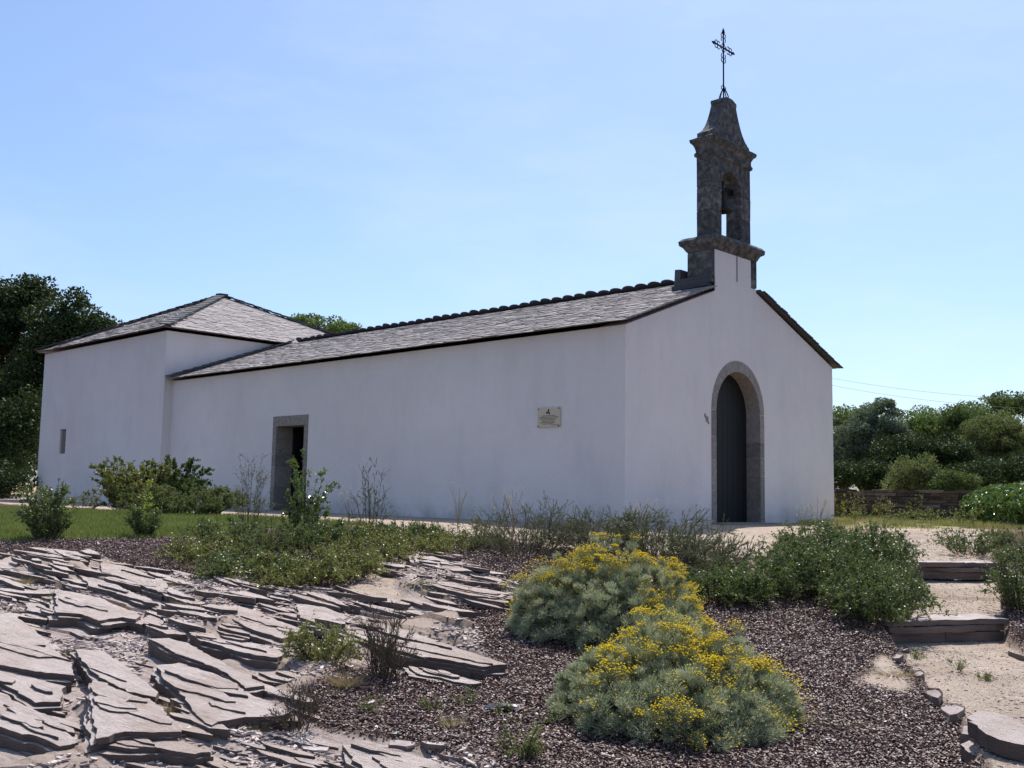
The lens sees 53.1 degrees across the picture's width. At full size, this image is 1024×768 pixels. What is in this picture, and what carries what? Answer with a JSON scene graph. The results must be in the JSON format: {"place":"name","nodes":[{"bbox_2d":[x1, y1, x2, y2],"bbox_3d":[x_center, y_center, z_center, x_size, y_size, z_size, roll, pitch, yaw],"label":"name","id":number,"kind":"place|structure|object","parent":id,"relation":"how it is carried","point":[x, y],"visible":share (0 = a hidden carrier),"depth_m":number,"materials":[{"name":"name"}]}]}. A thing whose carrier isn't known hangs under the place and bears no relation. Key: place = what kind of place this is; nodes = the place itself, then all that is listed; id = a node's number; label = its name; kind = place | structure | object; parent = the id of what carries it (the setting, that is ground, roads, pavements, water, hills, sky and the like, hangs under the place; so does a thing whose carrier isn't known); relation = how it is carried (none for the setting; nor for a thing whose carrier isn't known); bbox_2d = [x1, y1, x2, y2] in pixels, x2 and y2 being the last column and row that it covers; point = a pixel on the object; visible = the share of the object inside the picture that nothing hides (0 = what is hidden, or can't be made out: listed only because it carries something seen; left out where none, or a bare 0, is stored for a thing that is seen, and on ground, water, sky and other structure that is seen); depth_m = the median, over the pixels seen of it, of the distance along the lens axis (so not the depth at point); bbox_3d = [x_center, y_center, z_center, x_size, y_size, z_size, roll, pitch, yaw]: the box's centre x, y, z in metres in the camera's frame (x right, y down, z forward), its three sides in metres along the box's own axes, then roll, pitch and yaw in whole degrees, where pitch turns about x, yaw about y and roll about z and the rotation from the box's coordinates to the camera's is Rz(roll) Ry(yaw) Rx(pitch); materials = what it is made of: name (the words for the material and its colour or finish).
{"place":"outdoors","nodes":[
{"label":"outdoors","id":0,"kind":"place"},
{"bbox_2d":[0,483,1023,767],"bbox_3d":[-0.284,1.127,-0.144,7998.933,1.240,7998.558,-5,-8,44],"label":"ground","id":1,"kind":"structure","parent":0,"point":[382,585],"depth_m":8.37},
{"bbox_2d":[0,458,38,499],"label":"bush","id":2,"kind":"object","parent":1,"relation":"on","point":[9,483],"visible":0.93,"depth_m":32.76,"materials":[{"name":"green plant"}]},
{"bbox_2d":[0,382,42,497],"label":"tree","id":3,"kind":"object","parent":1,"relation":"on","point":[14,428],"visible":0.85,"depth_m":35.68,"materials":[{"name":"green plant"}]},
{"bbox_2d":[0,272,64,458],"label":"tree","id":4,"kind":"object","parent":1,"relation":"on","point":[28,289],"visible":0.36,"depth_m":45.32,"materials":[{"name":"green plant"}]},
{"bbox_2d":[0,669,65,715],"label":"rock ledge","id":5,"kind":"object","parent":1,"relation":"on","point":[44,697],"visible":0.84,"depth_m":6.93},
{"bbox_2d":[0,613,74,691],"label":"rock ledge","id":6,"kind":"object","parent":1,"relation":"on","point":[26,649],"visible":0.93,"depth_m":7.64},
{"bbox_2d":[0,692,78,754],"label":"rock ledge","id":7,"kind":"object","parent":1,"relation":"on","point":[23,728],"visible":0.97,"depth_m":6.10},
{"bbox_2d":[25,604,53,623],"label":"rock ledge","id":8,"kind":"object","parent":1,"relation":"on","point":[38,611],"visible":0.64,"depth_m":9.08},
{"bbox_2d":[9,477,81,538],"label":"shrub","id":9,"kind":"object","parent":1,"relation":"on","point":[59,517],"visible":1,"depth_m":12.90,"materials":[{"name":"green plant"}]},
{"bbox_2d":[0,286,122,440],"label":"tree","id":10,"kind":"object","parent":1,"relation":"on","point":[66,321],"visible":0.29,"depth_m":42.26,"materials":[{"name":"green plant"}]},
{"bbox_2d":[47,590,143,634],"bbox_3d":[-3.892,2.099,9.179,1.662,0.372,0.625,-5,-8,44],"label":"rock ledge","id":11,"kind":"object","parent":1,"relation":"on","point":[91,615],"visible":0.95,"depth_m":8.92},
{"bbox_2d":[70,649,158,703],"bbox_3d":[-2.858,2.163,7.293,0.297,0.368,1.487,5,-7,-36],"label":"rock ledge","id":12,"kind":"object","parent":1,"relation":"on","point":[100,666],"visible":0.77,"depth_m":7.27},
{"bbox_2d":[78,575,158,609],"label":"rock ledge","id":13,"kind":"object","parent":1,"relation":"on","point":[121,593],"visible":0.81,"depth_m":9.84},
{"bbox_2d":[83,455,177,509],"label":"shrub","id":14,"kind":"object","parent":1,"relation":"on","point":[111,484],"visible":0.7,"depth_m":21.55,"materials":[{"name":"green plant"}]},
{"bbox_2d":[82,679,182,755],"bbox_3d":[-2.505,2.171,6.556,0.540,0.371,1.316,4,-7,-27],"label":"rock ledge","id":15,"kind":"object","parent":1,"relation":"on","point":[112,715],"visible":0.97,"depth_m":6.27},
{"bbox_2d":[97,562,167,600],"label":"rock ledge","id":16,"kind":"object","parent":1,"relation":"on","point":[128,573],"visible":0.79,"depth_m":10.39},
{"bbox_2d":[120,502,164,535],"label":"shrub","id":17,"kind":"object","parent":1,"relation":"on","point":[153,525],"visible":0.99,"depth_m":13.44,"materials":[{"name":"green plant"}]},
{"bbox_2d":[97,738,213,767],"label":"rock ledge","id":18,"kind":"object","parent":1,"relation":"on","point":[177,752],"visible":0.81,"depth_m":5.92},
{"bbox_2d":[143,617,188,641],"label":"rock ledge","id":19,"kind":"object","parent":1,"relation":"on","point":[154,629],"visible":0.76,"depth_m":8.57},
{"bbox_2d":[138,454,214,500],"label":"shrub","id":20,"kind":"object","parent":1,"relation":"on","point":[173,480],"visible":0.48,"depth_m":22.27,"materials":[{"name":"green plant"}]},
{"bbox_2d":[162,587,205,606],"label":"rock ledge","id":21,"kind":"object","parent":1,"relation":"on","point":[170,595],"visible":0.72,"depth_m":9.67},
{"bbox_2d":[0,505,374,541],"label":"lawn grass","id":22,"kind":"structure","parent":1,"relation":"on","point":[99,523],"depth_m":15.07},
{"bbox_2d":[115,483,266,514],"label":"shrub","id":23,"kind":"object","parent":1,"relation":"on","point":[215,500],"visible":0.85,"depth_m":18.51,"materials":[{"name":"green plant"}]},
{"bbox_2d":[152,527,254,565],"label":"shrub","id":24,"kind":"object","parent":1,"relation":"on","point":[191,549],"visible":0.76,"depth_m":11.50,"materials":[{"name":"green plant"}]},
{"bbox_2d":[147,638,264,698],"bbox_3d":[-2.286,2.170,7.596,0.234,0.377,1.677,6,-8,-40],"label":"rock ledge","id":25,"kind":"object","parent":1,"relation":"on","point":[167,650],"visible":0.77,"depth_m":7.66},
{"bbox_2d":[150,663,289,728],"bbox_3d":[-2.127,2.181,6.916,1.556,0.372,0.598,-5,-8,44],"label":"rock ledge","id":26,"kind":"object","parent":1,"relation":"on","point":[211,699],"visible":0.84,"depth_m":6.79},
{"bbox_2d":[177,513,269,545],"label":"shrub","id":27,"kind":"object","parent":1,"relation":"on","point":[208,530],"visible":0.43,"depth_m":12.74,"materials":[{"name":"green plant"}]},
{"bbox_2d":[216,623,250,641],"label":"rock ledge","id":28,"kind":"object","parent":1,"relation":"on","point":[235,630],"visible":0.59,"depth_m":8.60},
{"bbox_2d":[189,632,289,669],"bbox_3d":[-2.211,2.163,8.083,1.136,0.306,0.376,-2,-7,28],"label":"rock ledge","id":29,"kind":"object","parent":1,"relation":"on","point":[247,653],"visible":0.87,"depth_m":7.99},
{"bbox_2d":[186,538,312,586],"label":"shrub","id":30,"kind":"object","parent":1,"relation":"on","point":[222,565],"visible":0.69,"depth_m":10.42,"materials":[{"name":"green plant"}]},
{"bbox_2d":[223,452,279,523],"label":"shrub","id":31,"kind":"object","parent":1,"relation":"on","point":[255,507],"visible":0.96,"depth_m":15.41,"materials":[{"name":"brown plant"}]},
{"bbox_2d":[0,547,520,767],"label":"bedrock flakes","id":32,"kind":"object","parent":1,"relation":"on","point":[23,594],"visible":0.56,"depth_m":9.56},
{"bbox_2d":[208,510,332,554],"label":"shrub","id":33,"kind":"object","parent":1,"relation":"on","point":[263,537],"visible":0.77,"depth_m":11.92,"materials":[{"name":"green plant"}]},
{"bbox_2d":[220,605,321,646],"bbox_3d":[-2.157,2.157,8.879,1.384,0.365,0.611,-5,-8,44],"label":"rock ledge","id":34,"kind":"object","parent":1,"relation":"on","point":[262,634],"visible":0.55,"depth_m":8.61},
{"bbox_2d":[252,669,302,686],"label":"rock ledge","id":35,"kind":"object","parent":1,"relation":"on","point":[270,678],"visible":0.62,"depth_m":7.37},
{"bbox_2d":[229,545,360,588],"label":"shrub","id":36,"kind":"object","parent":1,"relation":"on","point":[278,580],"visible":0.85,"depth_m":10.22,"materials":[{"name":"green plant"}]},
{"bbox_2d":[259,671,338,733],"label":"lavender","id":37,"kind":"object","parent":1,"relation":"on","point":[300,715],"visible":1,"depth_m":6.44,"materials":[{"name":"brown plant"}]},
{"bbox_2d":[282,449,341,542],"bbox_3d":[-2.619,1.455,13.093,0.676,1.262,0.731,-1,-6,16],"label":"sapling","id":38,"kind":"object","parent":1,"relation":"on","point":[297,516],"visible":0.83,"depth_m":13.04,"materials":[{"name":"green plant"}]},
{"bbox_2d":[268,512,368,552],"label":"shrub","id":39,"kind":"object","parent":1,"relation":"on","point":[335,530],"visible":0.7,"depth_m":12.20,"materials":[{"name":"green plant"}]},
{"bbox_2d":[280,609,369,665],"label":"shrub","id":40,"kind":"object","parent":1,"relation":"on","point":[303,639],"visible":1,"depth_m":7.80,"materials":[{"name":"green plant"}]},
{"bbox_2d":[289,312,362,332],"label":"tree","id":41,"kind":"object","parent":1,"relation":"on","point":[342,325],"visible":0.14,"depth_m":61.70,"materials":[{"name":"green plant"}]},
{"bbox_2d":[275,543,390,585],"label":"shrub","id":42,"kind":"object","parent":1,"relation":"on","point":[354,566],"visible":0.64,"depth_m":10.62,"materials":[{"name":"green plant"}]},
{"bbox_2d":[318,668,374,687],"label":"grass tuft","id":43,"kind":"object","parent":1,"relation":"on","point":[335,682],"visible":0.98,"depth_m":7.33,"materials":[{"name":"plant"}]},
{"bbox_2d":[311,518,401,544],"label":"shrub","id":44,"kind":"object","parent":1,"relation":"on","point":[369,534],"visible":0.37,"depth_m":13.22,"materials":[{"name":"green plant"}]},
{"bbox_2d":[299,531,427,563],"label":"shrub","id":45,"kind":"object","parent":1,"relation":"on","point":[390,551],"visible":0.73,"depth_m":11.70,"materials":[{"name":"green plant"}]},
{"bbox_2d":[344,458,394,531],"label":"shrub","id":46,"kind":"object","parent":1,"relation":"on","point":[369,514],"visible":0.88,"depth_m":13.99,"materials":[{"name":"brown plant"}]},
{"bbox_2d":[348,594,425,681],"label":"heather","id":47,"kind":"object","parent":1,"relation":"on","point":[385,665],"visible":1,"depth_m":7.49,"materials":[{"name":"brown plant"}]},
{"bbox_2d":[342,743,450,767],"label":"rock ledge","id":48,"kind":"object","parent":1,"relation":"on","point":[357,755],"visible":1,"depth_m":5.83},
{"bbox_2d":[294,604,508,680],"bbox_3d":[-1.109,2.164,8.431,2.700,0.455,0.503,-5,-8,44],"label":"rock ledge","id":49,"kind":"object","parent":1,"relation":"on","point":[437,655],"visible":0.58,"depth_m":7.83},
{"bbox_2d":[368,518,452,537],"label":"shrub","id":50,"kind":"object","parent":1,"relation":"on","point":[415,528],"visible":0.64,"depth_m":13.79,"materials":[{"name":"green plant"}]},
{"bbox_2d":[360,527,469,554],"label":"shrub","id":51,"kind":"object","parent":1,"relation":"on","point":[427,543],"visible":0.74,"depth_m":12.26,"materials":[{"name":"green plant"}]},
{"bbox_2d":[33,28,842,525],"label":"chapel","id":52,"kind":"structure","parent":1,"relation":"on","point":[703,384],"depth_m":20.55,"materials":[{"name":"paint"}]},
{"bbox_2d":[290,428,303,509],"bbox_3d":[-4.885,2.067,24.829,0.050,1.940,1.030,-5,-8,44],"label":"open door leaf","id":53,"kind":"structure","parent":52,"relation":"in","point":[298,433],"depth_m":24.57,"materials":[{"name":"black paint"}]},
{"bbox_2d":[537,407,560,427],"bbox_3d":[0.658,0.595,18.231,0.530,0.350,0.037,-5,-8,44],"label":"plaque","id":54,"kind":"object","parent":52,"relation":"attached to","point":[549,417],"visible":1,"depth_m":18.21,"materials":[{"name":"beige ceramic"}]},
{"bbox_2d":[716,375,746,521],"bbox_3d":[4.094,1.212,19.792,0.050,2.900,1.592,-5,-8,44],"label":"arched door","id":55,"kind":"structure","parent":52,"relation":"in","point":[731,490],"depth_m":19.94,"materials":[{"name":"black paint"}]},
{"bbox_2d":[409,555,472,575],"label":"rock ledge","id":56,"kind":"object","parent":1,"relation":"on","point":[430,561],"visible":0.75,"depth_m":11.28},
{"bbox_2d":[403,666,480,689],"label":"rock ledge","id":57,"kind":"object","parent":1,"relation":"on","point":[418,673],"visible":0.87,"depth_m":7.43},
{"bbox_2d":[401,573,506,600],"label":"rock ledge","id":58,"kind":"object","parent":1,"relation":"on","point":[442,588],"visible":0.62,"depth_m":9.97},
{"bbox_2d":[421,523,509,549],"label":"shrub","id":59,"kind":"object","parent":1,"relation":"on","point":[472,546],"visible":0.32,"depth_m":12.80,"materials":[{"name":"green plant"}]},
{"bbox_2d":[0,536,1023,767],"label":"bark mulch","id":60,"kind":"object","parent":1,"relation":"on","point":[823,682],"visible":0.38,"depth_m":7.06,"materials":[{"name":"gravel"}]},
{"bbox_2d":[0,541,1023,767],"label":"stone rubble","id":61,"kind":"object","parent":1,"relation":"on","point":[257,736],"visible":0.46,"depth_m":8.15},
{"bbox_2d":[493,707,549,760],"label":"weed","id":62,"kind":"object","parent":1,"relation":"on","point":[531,748],"visible":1,"depth_m":5.98,"materials":[{"name":"green plant"}]},
{"bbox_2d":[437,499,608,557],"bbox_3d":[0.165,1.751,12.516,2.092,0.735,1.996,-5,-8,44],"label":"shrub","id":63,"kind":"object","parent":1,"relation":"on","point":[498,543],"visible":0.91,"depth_m":12.23,"materials":[{"name":"green plant"}]},
{"bbox_2d":[499,491,579,547],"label":"shrub","id":64,"kind":"object","parent":1,"relation":"on","point":[544,506],"visible":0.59,"depth_m":12.82,"materials":[{"name":"green plant"}]},
{"bbox_2d":[528,501,670,556],"bbox_3d":[1.045,1.787,12.570,1.732,0.733,2.073,5,-7,-31],"label":"shrub","id":65,"kind":"object","parent":1,"relation":"on","point":[576,543],"visible":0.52,"depth_m":12.31,"materials":[{"name":"green plant"}]},
{"bbox_2d":[499,532,724,652],"bbox_3d":[0.820,1.794,8.979,1.877,0.982,1.657,1,-6,-3],"label":"yellow flowering bush","id":66,"kind":"object","parent":1,"relation":"on","point":[606,598],"visible":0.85,"depth_m":8.69,"materials":[{"name":"green plant"}]},
{"bbox_2d":[572,504,742,563],"bbox_3d":[1.791,1.806,12.013,2.171,0.816,1.942,-5,-8,44],"label":"shrub","id":67,"kind":"object","parent":1,"relation":"on","point":[662,540],"visible":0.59,"depth_m":11.91,"materials":[{"name":"green plant"}]},
{"bbox_2d":[544,604,819,753],"bbox_3d":[1.156,1.925,6.867,1.683,0.802,1.691,-5,-8,44],"label":"yellow flowering bush","id":68,"kind":"object","parent":1,"relation":"on","point":[691,685],"visible":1,"depth_m":6.61,"materials":[{"name":"green plant"}]},
{"bbox_2d":[641,525,773,576],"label":"shrub","id":69,"kind":"object","parent":1,"relation":"on","point":[691,555],"visible":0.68,"depth_m":11.39,"materials":[{"name":"green plant"}]},
{"bbox_2d":[656,556,776,607],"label":"shrub","id":70,"kind":"object","parent":1,"relation":"on","point":[735,594],"visible":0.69,"depth_m":9.88,"materials":[{"name":"green plant"}]},
{"bbox_2d":[702,553,817,606],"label":"shrub","id":71,"kind":"object","parent":1,"relation":"on","point":[768,578],"visible":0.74,"depth_m":10.12,"materials":[{"name":"green plant"}]},
{"bbox_2d":[737,537,864,589],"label":"shrub","id":72,"kind":"object","parent":1,"relation":"on","point":[782,547],"visible":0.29,"depth_m":10.73,"materials":[{"name":"green plant"}]},
{"bbox_2d":[758,515,864,558],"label":"shrub","id":73,"kind":"object","parent":1,"relation":"on","point":[786,536],"visible":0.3,"depth_m":12.23,"materials":[{"name":"green plant"}]},
{"bbox_2d":[767,536,921,600],"bbox_3d":[3.369,1.859,10.312,1.503,0.649,1.370,2,-6,-10],"label":"shrub","id":74,"kind":"object","parent":1,"relation":"on","point":[815,578],"visible":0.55,"depth_m":10.18,"materials":[{"name":"green plant"}]},
{"bbox_2d":[780,514,921,569],"bbox_3d":[3.867,1.826,11.778,1.526,0.702,1.611,-1,-6,18],"label":"shrub","id":75,"kind":"object","parent":1,"relation":"on","point":[877,535],"visible":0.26,"depth_m":11.66,"materials":[{"name":"green plant"}]},
{"bbox_2d":[833,403,897,488],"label":"tree","id":76,"kind":"object","parent":1,"relation":"on","point":[843,415],"visible":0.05,"depth_m":51.23,"materials":[{"name":"green plant"}]},
{"bbox_2d":[821,523,928,579],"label":"shrub","id":77,"kind":"object","parent":1,"relation":"on","point":[890,550],"visible":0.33,"depth_m":10.90,"materials":[{"name":"green plant"}]},
{"bbox_2d":[833,397,917,487],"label":"tree","id":78,"kind":"object","parent":1,"relation":"on","point":[859,429],"visible":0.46,"depth_m":41.37,"materials":[{"name":"plant"}]},
{"bbox_2d":[833,458,919,489],"bbox_3d":[12.485,3.643,35.990,4.144,2.073,2.591,0,-6,6],"label":"tree","id":79,"kind":"object","parent":1,"relation":"on","point":[865,475],"visible":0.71,"depth_m":35.48,"materials":[{"name":"green plant"}]},
{"bbox_2d":[817,555,957,628],"bbox_3d":[3.429,1.920,9.419,1.219,0.636,1.309,-5,-8,44],"label":"shrub","id":80,"kind":"object","parent":1,"relation":"on","point":[897,609],"visible":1,"depth_m":9.30,"materials":[{"name":"green plant"}]},
{"bbox_2d":[834,489,973,519],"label":"stone wall","id":81,"kind":"structure","parent":1,"relation":"on","point":[937,500],"depth_m":26.05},
{"bbox_2d":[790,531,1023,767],"bbox_3d":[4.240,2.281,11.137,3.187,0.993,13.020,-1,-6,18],"label":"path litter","id":82,"kind":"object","parent":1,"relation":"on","point":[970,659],"visible":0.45,"depth_m":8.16,"materials":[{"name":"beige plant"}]},
{"bbox_2d":[879,451,941,490],"bbox_3d":[13.302,3.360,34.074,2.260,2.271,1.715,0,-6,8],"label":"tree","id":83,"kind":"object","parent":1,"relation":"on","point":[909,475],"visible":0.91,"depth_m":33.73,"materials":[{"name":"green plant"}]},
{"bbox_2d":[798,515,1023,529],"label":"rough grass","id":84,"kind":"structure","parent":1,"relation":"on","point":[845,520],"depth_m":20.38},
{"bbox_2d":[854,430,980,472],"bbox_3d":[16.012,3.494,39.964,4.980,3.383,2.814,1,-6,2],"label":"tree","id":85,"kind":"object","parent":1,"relation":"on","point":[946,451],"visible":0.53,"depth_m":39.46,"materials":[{"name":"green plant"}]},
{"bbox_2d":[898,410,948,439],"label":"tree","id":86,"kind":"object","parent":1,"relation":"on","point":[924,424],"visible":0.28,"depth_m":49.26,"materials":[{"name":"green plant"}]},
{"bbox_2d":[924,688,942,706],"bbox_3d":[2.975,2.230,7.233,0.113,0.143,0.396,-1,-6,17],"label":"edging stone","id":87,"kind":"object","parent":1,"relation":"on","point":[933,695],"visible":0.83,"depth_m":7.19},
{"bbox_2d":[865,614,1008,643],"bbox_3d":[3.947,2.277,9.528,1.315,0.212,0.436,3,-6,-16],"label":"stone step","id":88,"kind":"object","parent":1,"relation":"on","point":[964,628],"visible":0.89,"depth_m":9.39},
{"bbox_2d":[896,400,992,430],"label":"tree","id":89,"kind":"object","parent":1,"relation":"on","point":[974,408],"visible":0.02,"depth_m":54.51,"materials":[{"name":"green plant"}]},
{"bbox_2d":[897,560,999,579],"bbox_3d":[4.999,2.201,12.129,1.426,0.206,0.378,1,-6,-4],"label":"stone step","id":90,"kind":"object","parent":1,"relation":"on","point":[958,570],"visible":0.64,"depth_m":12.01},
{"bbox_2d":[928,403,975,441],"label":"tree","id":91,"kind":"object","parent":1,"relation":"on","point":[955,418],"visible":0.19,"depth_m":47.59,"materials":[{"name":"green plant"}]},
{"bbox_2d":[940,703,965,725],"bbox_3d":[2.957,2.213,6.860,0.134,0.128,0.391,0,-6,10],"label":"edging stone","id":92,"kind":"object","parent":1,"relation":"on","point":[952,714],"visible":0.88,"depth_m":6.80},
{"bbox_2d":[924,467,983,490],"bbox_3d":[14.282,3.534,32.923,1.986,1.730,1.303,0,-6,7],"label":"tree","id":93,"kind":"object","parent":1,"relation":"on","point":[950,480],"visible":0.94,"depth_m":32.73,"materials":[{"name":"green plant"}]},
{"bbox_2d":[892,530,1023,767],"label":"path gravel","id":94,"kind":"structure","parent":1,"relation":"on","point":[953,672],"depth_m":8.43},
{"bbox_2d":[941,504,985,524],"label":"tall weed","id":95,"kind":"object","parent":1,"relation":"on","point":[972,519],"visible":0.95,"depth_m":20.80,"materials":[{"name":"green plant"}]},
{"bbox_2d":[923,522,1005,555],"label":"shrub","id":96,"kind":"object","parent":1,"relation":"on","point":[956,545],"visible":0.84,"depth_m":13.05,"materials":[{"name":"green plant"}]},
{"bbox_2d":[938,449,1023,487],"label":"tree","id":97,"kind":"object","parent":1,"relation":"on","point":[1001,471],"visible":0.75,"depth_m":36.29,"materials":[{"name":"green plant"}]},
{"bbox_2d":[941,412,1023,471],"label":"tree","id":98,"kind":"object","parent":1,"relation":"on","point":[982,431],"visible":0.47,"depth_m":43.30,"materials":[{"name":"green plant"}]},
{"bbox_2d":[958,480,1023,526],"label":"ivy hedge","id":99,"kind":"object","parent":1,"relation":"on","point":[1000,502],"visible":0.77,"depth_m":21.89,"materials":[{"name":"green plant"}]},
{"bbox_2d":[960,711,1023,764],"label":"edging slab","id":100,"kind":"structure","parent":1,"relation":"on","point":[999,735],"depth_m":5.91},
{"bbox_2d":[964,389,1023,417],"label":"tree","id":101,"kind":"object","parent":1,"relation":"on","point":[1003,401],"visible":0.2,"depth_m":65.46,"materials":[{"name":"green plant"}]},
{"bbox_2d":[977,543,1023,611],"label":"shrub","id":102,"kind":"object","parent":1,"relation":"on","point":[1005,580],"visible":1,"depth_m":9.93,"materials":[{"name":"green plant"}]},
{"bbox_2d":[981,524,1023,563],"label":"shrub","id":103,"kind":"object","parent":1,"relation":"on","point":[1003,540],"visible":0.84,"depth_m":12.48,"materials":[{"name":"green plant"}]},
{"bbox_2d":[987,408,1023,462],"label":"tree","id":104,"kind":"object","parent":1,"relation":"on","point":[1014,434],"visible":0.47,"depth_m":42.88,"materials":[{"name":"green plant"}]},
{"bbox_2d":[0,0,1023,488],"label":"sky","id":105,"kind":"structure","parent":0,"point":[373,163],"materials":[{"name":"blue"}]},
{"bbox_2d":[820,517,1023,542],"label":"dry grass","id":106,"kind":"structure","parent":0,"point":[999,525],"depth_m":18.88,"materials":[{"name":"plant"}]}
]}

